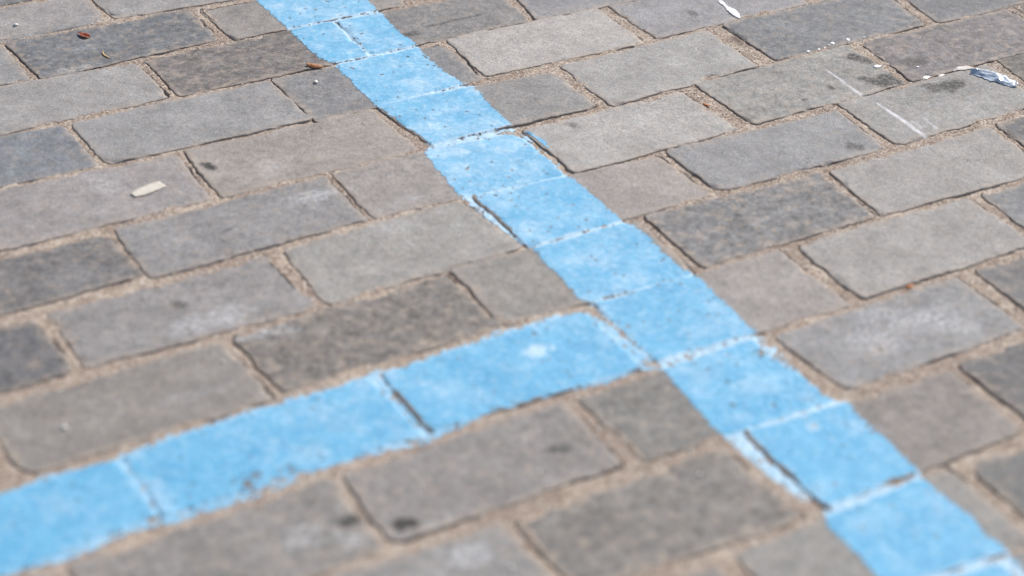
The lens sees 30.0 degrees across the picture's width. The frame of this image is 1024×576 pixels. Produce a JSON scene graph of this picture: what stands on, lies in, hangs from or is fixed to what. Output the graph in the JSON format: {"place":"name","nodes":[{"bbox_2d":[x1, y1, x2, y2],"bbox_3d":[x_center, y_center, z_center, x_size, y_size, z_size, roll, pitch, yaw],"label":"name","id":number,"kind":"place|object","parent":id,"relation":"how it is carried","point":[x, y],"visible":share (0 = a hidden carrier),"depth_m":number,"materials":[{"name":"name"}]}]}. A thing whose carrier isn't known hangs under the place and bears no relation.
{"place":"outdoors","nodes":[
{"label":"outdoors","id":0,"kind":"place"},
{"bbox_2d":[0,0,1023,575],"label":"sand bed","id":1,"kind":"object","parent":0,"point":[140,538],"visible":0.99,"depth_m":1.64,"materials":[{"name":"beige sand"}]},
{"bbox_2d":[0,47,28,85],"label":"paving stone","id":2,"kind":"object","parent":1,"relation":"on","point":[13,71],"visible":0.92,"depth_m":2.07,"materials":[{"name":"grey stone"}]},
{"bbox_2d":[0,321,71,394],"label":"paving stone","id":3,"kind":"object","parent":1,"relation":"on","point":[32,359],"visible":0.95,"depth_m":1.60,"materials":[{"name":"grey stone"}]},
{"bbox_2d":[0,126,96,187],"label":"paving stone","id":4,"kind":"object","parent":1,"relation":"on","point":[26,156],"visible":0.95,"depth_m":1.91,"materials":[{"name":"grey stone"}]},
{"bbox_2d":[0,0,102,39],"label":"paving stone","id":5,"kind":"object","parent":1,"relation":"on","point":[28,18],"visible":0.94,"depth_m":2.19,"materials":[{"name":"grey stone"}]},
{"bbox_2d":[0,237,143,315],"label":"paving stone","id":6,"kind":"object","parent":1,"relation":"on","point":[100,265],"visible":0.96,"depth_m":1.72,"materials":[{"name":"grey stone"}]},
{"bbox_2d":[0,461,156,575],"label":"paving stone","id":7,"kind":"object","parent":1,"relation":"on","point":[150,518],"visible":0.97,"depth_m":1.42,"materials":[{"name":"grey stone"}]},
{"bbox_2d":[0,64,167,135],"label":"paving stone","id":8,"kind":"object","parent":1,"relation":"on","point":[30,104],"visible":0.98,"depth_m":2.02,"materials":[{"name":"grey stone"}]},
{"bbox_2d":[0,155,210,251],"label":"paving stone","id":9,"kind":"object","parent":1,"relation":"on","point":[53,208],"visible":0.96,"depth_m":1.83,"materials":[{"name":"grey stone"}]},
{"bbox_2d":[130,181,165,196],"bbox_3d":[-0.353,-0.095,1.851,0.015,0.001,0.035,28,41,36],"label":"cream chip","id":10,"kind":"object","parent":9,"relation":"on","point":[149,188],"visible":1,"depth_m":1.85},
{"bbox_2d":[5,9,216,78],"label":"paving stone","id":11,"kind":"object","parent":1,"relation":"on","point":[151,35],"visible":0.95,"depth_m":2.13,"materials":[{"name":"grey stone"}]},
{"bbox_2d":[78,32,89,36],"bbox_3d":[-0.481,-0.285,2.148,0.010,0.004,0.018,-16,36,-26],"label":"leaf fragment","id":12,"kind":"object","parent":11,"relation":"on","point":[84,34],"visible":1,"depth_m":2.15,"materials":[{"name":"brown plant"}]},
{"bbox_2d":[0,343,272,473],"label":"paving stone","id":13,"kind":"object","parent":1,"relation":"on","point":[38,438],"visible":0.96,"depth_m":1.55,"materials":[{"name":"grey stone"}]},
{"bbox_2d":[93,0,232,18],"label":"paving stone","id":14,"kind":"object","parent":1,"relation":"on","point":[138,7],"visible":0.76,"depth_m":2.22,"materials":[{"name":"grey stone"}]},
{"bbox_2d":[47,256,314,368],"bbox_3d":[-0.287,0.033,1.683,0.218,0.036,0.106,-16,36,-26],"label":"paving stone","id":15,"kind":"object","parent":1,"relation":"on","point":[253,281],"visible":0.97,"depth_m":1.67,"materials":[{"name":"grey stone"}]},
{"bbox_2d":[72,81,311,164],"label":"paving stone","id":16,"kind":"object","parent":1,"relation":"on","point":[137,133],"visible":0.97,"depth_m":1.97,"materials":[{"name":"grey stone"}]},
{"bbox_2d":[67,478,382,575],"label":"paving stone","id":17,"kind":"object","parent":1,"relation":"on","point":[219,546],"visible":0.99,"depth_m":1.41,"materials":[{"name":"grey stone"}]},
{"bbox_2d":[114,177,366,278],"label":"paving stone","id":18,"kind":"object","parent":1,"relation":"on","point":[184,241],"visible":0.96,"depth_m":1.79,"materials":[{"name":"grey stone"}]},
{"bbox_2d":[144,23,364,97],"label":"paving stone","id":19,"kind":"object","parent":1,"relation":"on","point":[271,55],"visible":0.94,"depth_m":2.10,"materials":[{"name":"grey stone"}]},
{"bbox_2d":[306,63,323,68],"bbox_3d":[-0.215,-0.244,2.092,0.019,0.004,0.010,4,32,4],"label":"seed husk","id":20,"kind":"object","parent":19,"relation":"on","point":[312,65],"visible":1,"depth_m":2.09,"materials":[{"name":"beige plant"}]},
{"bbox_2d":[128,385,419,516],"bbox_3d":[-0.190,0.138,1.520,0.221,0.035,0.098,-16,36,-26],"label":"paving stone","id":21,"kind":"object","parent":1,"relation":"on","point":[247,484],"visible":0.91,"depth_m":1.48,"materials":[{"name":"grey stone"}]},
{"bbox_2d":[185,109,416,198],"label":"paving stone","id":22,"kind":"object","parent":1,"relation":"on","point":[273,159],"visible":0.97,"depth_m":1.92,"materials":[{"name":"grey stone"}]},
{"bbox_2d":[200,0,403,40],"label":"paving stone","id":23,"kind":"object","parent":1,"relation":"on","point":[253,18],"visible":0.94,"depth_m":2.20,"materials":[{"name":"grey stone"}]},
{"bbox_2d":[0,311,657,575],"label":"painted line","id":24,"kind":"object","parent":1,"relation":"on","point":[53,519],"visible":1,"depth_m":1.52,"materials":[{"name":"blue paint"}]},
{"bbox_2d":[233,276,500,392],"bbox_3d":[-0.124,0.051,1.660,0.216,0.036,0.104,-16,36,-26],"label":"paving stone","id":25,"kind":"object","parent":1,"relation":"on","point":[401,319],"visible":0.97,"depth_m":1.65,"materials":[{"name":"grey stone"}]},
{"bbox_2d":[271,45,480,122],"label":"paving stone","id":26,"kind":"object","parent":1,"relation":"on","point":[325,93],"visible":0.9,"depth_m":2.05,"materials":[{"name":"grey stone"}]},
{"bbox_2d":[284,202,520,304],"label":"paving stone","id":27,"kind":"object","parent":1,"relation":"on","point":[353,263],"visible":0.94,"depth_m":1.76,"materials":[{"name":"grey stone"}]},
{"bbox_2d":[337,0,527,51],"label":"paving stone","id":28,"kind":"object","parent":1,"relation":"on","point":[415,24],"visible":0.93,"depth_m":2.21,"materials":[{"name":"grey stone"}]},
{"bbox_2d":[333,525,550,575],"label":"paving stone","id":29,"kind":"object","parent":1,"relation":"on","point":[463,555],"visible":1,"depth_m":1.40,"materials":[{"name":"grey stone"}]},
{"bbox_2d":[331,133,558,219],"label":"paving stone","id":30,"kind":"object","parent":1,"relation":"on","point":[408,182],"visible":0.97,"depth_m":1.87,"materials":[{"name":"grey stone"}]},
{"bbox_2d":[342,403,621,543],"bbox_3d":[-0.024,0.155,1.499,0.208,0.036,0.102,-16,36,-26],"label":"paving stone","id":31,"kind":"object","parent":1,"relation":"on","point":[403,512],"visible":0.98,"depth_m":1.48,"materials":[{"name":"grey stone"}]},
{"bbox_2d":[376,73,594,144],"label":"paving stone","id":32,"kind":"object","parent":1,"relation":"on","point":[543,97],"visible":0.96,"depth_m":2.03,"materials":[{"name":"grey stone"}]},
{"bbox_2d":[382,312,641,433],"bbox_3d":[0.000,0.083,1.615,0.205,0.036,0.103,-16,36,-26],"label":"paving stone","id":33,"kind":"object","parent":1,"relation":"on","point":[410,408],"visible":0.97,"depth_m":1.56,"materials":[{"name":"grey stone"}]},
{"bbox_2d":[447,8,640,76],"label":"paving stone","id":34,"kind":"object","parent":1,"relation":"on","point":[529,45],"visible":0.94,"depth_m":2.16,"materials":[{"name":"grey stone"}]},
{"bbox_2d":[450,221,692,327],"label":"paving stone","id":35,"kind":"object","parent":1,"relation":"on","point":[510,286],"visible":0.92,"depth_m":1.72,"materials":[{"name":"grey stone"}]},
{"bbox_2d":[516,0,636,19],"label":"paving stone","id":36,"kind":"object","parent":1,"relation":"on","point":[537,9],"visible":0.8,"depth_m":2.25,"materials":[{"name":"grey stone"}]},
{"bbox_2d":[474,157,708,248],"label":"paving stone","id":37,"kind":"object","parent":1,"relation":"on","point":[636,184],"visible":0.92,"depth_m":1.88,"materials":[{"name":"grey stone"}]},
{"bbox_2d":[523,92,736,173],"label":"paving stone","id":38,"kind":"object","parent":1,"relation":"on","point":[650,127],"visible":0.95,"depth_m":1.98,"materials":[{"name":"grey stone"}]},
{"bbox_2d":[561,31,757,106],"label":"paving stone","id":39,"kind":"object","parent":1,"relation":"on","point":[672,64],"visible":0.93,"depth_m":2.11,"materials":[{"name":"grey stone"}]},
{"bbox_2d":[516,450,803,575],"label":"paving stone","id":40,"kind":"object","parent":1,"relation":"on","point":[711,507],"visible":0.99,"depth_m":1.44,"materials":[{"name":"grey stone"}]},
{"bbox_2d":[578,349,812,461],"bbox_3d":[0.159,0.105,1.587,0.191,0.035,0.112,-16,36,-26],"label":"paving stone","id":41,"kind":"object","parent":1,"relation":"on","point":[675,422],"visible":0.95,"depth_m":1.55,"materials":[{"name":"grey stone"}]},
{"bbox_2d":[685,565,726,575],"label":"paving stone","id":42,"kind":"object","parent":1,"relation":"on","point":[711,570],"visible":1,"depth_m":1.39,"materials":[{"name":"grey stone"}]},
{"bbox_2d":[608,0,806,39],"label":"paving stone","id":43,"kind":"object","parent":1,"relation":"on","point":[690,15],"visible":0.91,"depth_m":2.24,"materials":[{"name":"grey stone"}]},
{"bbox_2d":[718,0,739,17],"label":"paint splash","id":44,"kind":"object","parent":43,"relation":"on","point":[733,12],"visible":1,"depth_m":2.25,"materials":[{"name":"white paint"}]},
{"bbox_2d":[594,250,849,362],"bbox_3d":[0.186,0.029,1.709,0.208,0.036,0.114,-16,36,-26],"label":"paving stone","id":45,"kind":"object","parent":1,"relation":"on","point":[774,282],"visible":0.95,"depth_m":1.72,"materials":[{"name":"grey stone"}]},
{"bbox_2d":[644,172,874,269],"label":"paving stone","id":46,"kind":"object","parent":1,"relation":"on","point":[726,228],"visible":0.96,"depth_m":1.83,"materials":[{"name":"grey stone"}]},
{"bbox_2d":[666,111,883,190],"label":"paving stone","id":47,"kind":"object","parent":1,"relation":"on","point":[742,159],"visible":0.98,"depth_m":1.95,"materials":[{"name":"grey stone"}]},
{"bbox_2d":[696,45,905,125],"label":"paving stone","id":48,"kind":"object","parent":1,"relation":"on","point":[759,97],"visible":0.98,"depth_m":2.08,"materials":[{"name":"grey stone"}]},
{"bbox_2d":[723,0,923,60],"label":"paving stone","id":49,"kind":"object","parent":1,"relation":"on","point":[795,33],"visible":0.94,"depth_m":2.21,"materials":[{"name":"grey stone"}]},
{"bbox_2d":[735,471,1023,575],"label":"paving stone","id":50,"kind":"object","parent":1,"relation":"on","point":[812,548],"visible":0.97,"depth_m":1.42,"materials":[{"name":"grey stone"}]},
{"bbox_2d":[746,371,1020,510],"bbox_3d":[0.302,0.130,1.551,0.210,0.036,0.114,-16,36,-26],"label":"paving stone","id":51,"kind":"object","parent":1,"relation":"on","point":[937,427],"visible":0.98,"depth_m":1.55,"materials":[{"name":"grey stone"}]},
{"bbox_2d":[776,277,1022,390],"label":"paving stone","id":52,"kind":"object","parent":1,"relation":"on","point":[903,327],"visible":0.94,"depth_m":1.67,"materials":[{"name":"grey stone"}]},
{"bbox_2d":[799,198,1023,300],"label":"paving stone","id":53,"kind":"object","parent":1,"relation":"on","point":[914,238],"visible":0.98,"depth_m":1.79,"materials":[{"name":"grey stone"}]},
{"bbox_2d":[830,127,1023,216],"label":"paving stone","id":54,"kind":"object","parent":1,"relation":"on","point":[910,180],"visible":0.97,"depth_m":1.92,"materials":[{"name":"grey stone"}]},
{"bbox_2d":[838,65,1023,144],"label":"paving stone","id":55,"kind":"object","parent":1,"relation":"on","point":[927,108],"visible":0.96,"depth_m":2.04,"materials":[{"name":"grey stone"}]},
{"bbox_2d":[970,68,1017,86],"bbox_3d":[0.531,-0.232,2.101,0.055,0.006,0.016,21,37,29],"label":"foil scrap","id":56,"kind":"object","parent":55,"relation":"on","point":[994,77],"visible":1,"depth_m":2.10,"materials":[{"name":"silver metal"}]},
{"bbox_2d":[863,9,1023,81],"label":"paving stone","id":57,"kind":"object","parent":1,"relation":"on","point":[980,39],"visible":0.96,"depth_m":2.17,"materials":[{"name":"grey stone"}]},
{"bbox_2d":[953,66,972,71],"bbox_3d":[0.500,-0.243,2.121,0.023,0.004,0.010,-16,36,-26],"label":"paper scrap","id":58,"kind":"object","parent":1,"relation":"on","point":[961,68],"visible":1,"depth_m":2.12,"materials":[{"name":"white paper"}]},
{"bbox_2d":[907,0,1023,23],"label":"paving stone","id":59,"kind":"object","parent":1,"relation":"on","point":[935,11],"visible":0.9,"depth_m":2.27,"materials":[{"name":"grey stone"}]},
{"bbox_2d":[959,342,1023,419],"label":"paving stone","id":60,"kind":"object","parent":1,"relation":"on","point":[1004,370],"visible":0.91,"depth_m":1.61,"materials":[{"name":"grey stone"}]},
{"bbox_2d":[975,449,1023,517],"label":"paving stone","id":61,"kind":"object","parent":1,"relation":"on","point":[1002,476],"visible":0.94,"depth_m":1.50,"materials":[{"name":"grey stone"}]},
{"bbox_2d":[976,257,1023,310],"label":"paving stone","id":62,"kind":"object","parent":1,"relation":"on","point":[1007,280],"visible":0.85,"depth_m":1.75,"materials":[{"name":"grey stone"}]},
{"bbox_2d":[982,183,1023,229],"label":"paving stone","id":63,"kind":"object","parent":1,"relation":"on","point":[1011,204],"visible":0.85,"depth_m":1.87,"materials":[{"name":"grey stone"}]},
{"bbox_2d":[996,117,1023,146],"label":"paving stone","id":64,"kind":"object","parent":1,"relation":"on","point":[1015,130],"visible":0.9,"depth_m":2.00,"materials":[{"name":"grey stone"}]},
{"bbox_2d":[997,54,1023,80],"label":"paving stone","id":65,"kind":"object","parent":1,"relation":"on","point":[1013,65],"visible":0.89,"depth_m":2.14,"materials":[{"name":"grey stone"}]},
{"bbox_2d":[0,0,1023,575],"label":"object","id":66,"kind":"object","parent":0,"point":[68,24],"visible":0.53,"depth_m":2.17,"materials":[{"name":"stone"}]},
{"bbox_2d":[256,0,1023,575],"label":"painted line","id":67,"kind":"object","parent":66,"relation":"on","point":[862,460],"visible":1,"depth_m":1.69,"materials":[{"name":"blue paint"}]},
{"bbox_2d":[1013,6,1023,14],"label":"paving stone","id":68,"kind":"object","parent":66,"relation":"on","point":[1021,7],"visible":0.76,"depth_m":2.27,"materials":[{"name":"grey stone"}]}
]}

